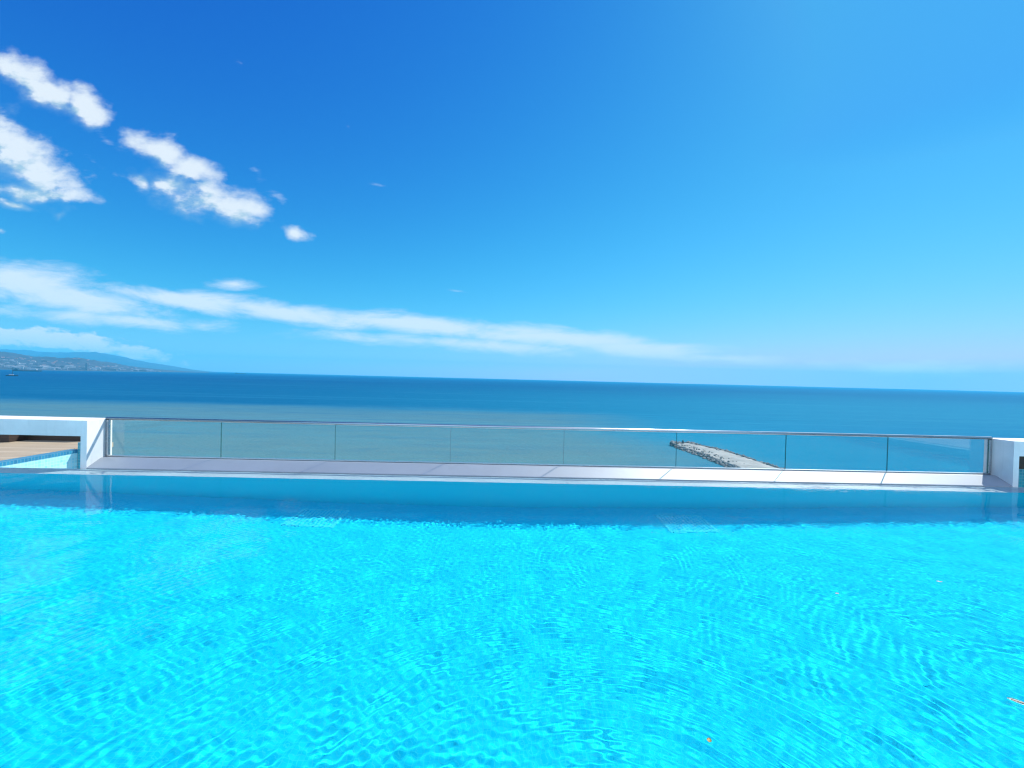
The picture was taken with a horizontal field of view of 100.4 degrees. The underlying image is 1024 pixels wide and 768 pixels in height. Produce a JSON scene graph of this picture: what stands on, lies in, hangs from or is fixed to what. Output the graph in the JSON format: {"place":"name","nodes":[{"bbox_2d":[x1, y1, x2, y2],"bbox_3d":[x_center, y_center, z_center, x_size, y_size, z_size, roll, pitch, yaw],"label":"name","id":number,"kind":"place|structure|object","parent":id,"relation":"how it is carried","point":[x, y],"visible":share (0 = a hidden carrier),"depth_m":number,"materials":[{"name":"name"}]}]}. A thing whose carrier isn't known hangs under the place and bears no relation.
{"place":"outdoors","nodes":[
{"label":"outdoors","id":0,"kind":"place"},
{"bbox_2d":[0,352,208,372],"bbox_3d":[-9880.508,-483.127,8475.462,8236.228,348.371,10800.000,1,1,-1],"label":"coastal hills","id":1,"kind":"structure","parent":0,"point":[58,363],"depth_m":6492.00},
{"bbox_2d":[0,349,210,371],"bbox_3d":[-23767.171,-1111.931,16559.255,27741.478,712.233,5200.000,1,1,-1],"label":"mountains","id":2,"kind":"structure","parent":0,"point":[101,357],"depth_m":15412.90,"materials":[{"name":"blue"}]},
{"bbox_2d":[0,370,1023,472],"bbox_3d":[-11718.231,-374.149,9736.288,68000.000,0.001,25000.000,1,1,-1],"label":"sea","id":3,"kind":"structure","parent":0,"point":[365,399],"depth_m":500.82,"materials":[{"name":"liquid"}]},
{"bbox_2d":[13,368,41,371],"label":"cargo ship","id":4,"kind":"object","parent":3,"relation":"on","point":[15,369],"visible":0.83,"depth_m":3824.54,"materials":[{"name":"paint"}]},
{"bbox_2d":[669,440,784,468],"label":"breakwater","id":5,"kind":"object","parent":3,"relation":"in","point":[726,458],"visible":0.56,"depth_m":252.84,"materials":[{"name":"stone"}]},
{"bbox_2d":[0,0,1023,391],"label":"sky","id":6,"kind":"structure","parent":0,"point":[803,193],"materials":[{"name":"blue"}]},
{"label":"roof terrace","id":7,"kind":"structure","parent":0,"visible":0},
{"bbox_2d":[0,442,80,468],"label":"overflow basin","id":8,"kind":"object","parent":7,"relation":"on","point":[69,458],"visible":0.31,"depth_m":7.19,"materials":[{"name":"tile"}]},
{"bbox_2d":[0,416,111,468],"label":"pool frame","id":9,"kind":"object","parent":7,"relation":"on","point":[91,432],"visible":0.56,"depth_m":6.11,"materials":[{"name":"white paint"}]},
{"bbox_2d":[0,440,112,460],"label":"wooden deck","id":10,"kind":"structure","parent":7,"relation":"on","point":[16,449],"depth_m":7.75,"materials":[{"name":"beige wood"}]},
{"bbox_2d":[0,435,80,441],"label":"wood screen","id":11,"kind":"object","parent":10,"relation":"on","point":[9,438],"depth_m":8.52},
{"bbox_2d":[86,456,1012,486],"bbox_3d":[0.716,1.331,6.464,13.650,0.146,0.385,1,1,-1],"label":"stone coping","id":12,"kind":"object","parent":7,"relation":"on","point":[500,470],"visible":0.8,"depth_m":6.38,"materials":[{"name":"white stone"}]},
{"bbox_2d":[105,417,992,473],"bbox_3d":[0.723,0.957,6.571,13.646,0.594,0.046,1,1,-1],"label":"glass railing","id":13,"kind":"object","parent":12,"relation":"on","point":[988,461],"visible":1,"depth_m":6.55,"materials":[{"name":"clear glass"}]},
{"bbox_2d":[983,438,1023,486],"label":"pool frame","id":14,"kind":"object","parent":7,"relation":"on","point":[1007,453],"visible":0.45,"depth_m":6.53,"materials":[{"name":"white paint"}]},
{"bbox_2d":[1018,469,1023,486],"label":"overflow basin","id":15,"kind":"object","parent":7,"relation":"on","point":[1021,479],"visible":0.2,"depth_m":7.11,"materials":[{"name":"tile"}]},
{"bbox_2d":[983,456,1023,468],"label":"wood screen","id":16,"kind":"object","parent":15,"relation":"on","point":[1021,462],"depth_m":7.12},
{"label":"swimming pool","id":17,"kind":"structure","parent":7,"relation":"in","visible":0},
{"bbox_2d":[0,467,1023,767],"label":"pool water","id":18,"kind":"structure","parent":17,"relation":"in","point":[180,619],"depth_m":2.53,"materials":[{"name":"blue liquid"}]},
{"bbox_2d":[1007,697,1023,704],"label":"fallen leaf","id":19,"kind":"object","parent":18,"relation":"on","point":[1017,701],"visible":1,"depth_m":1.98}
]}

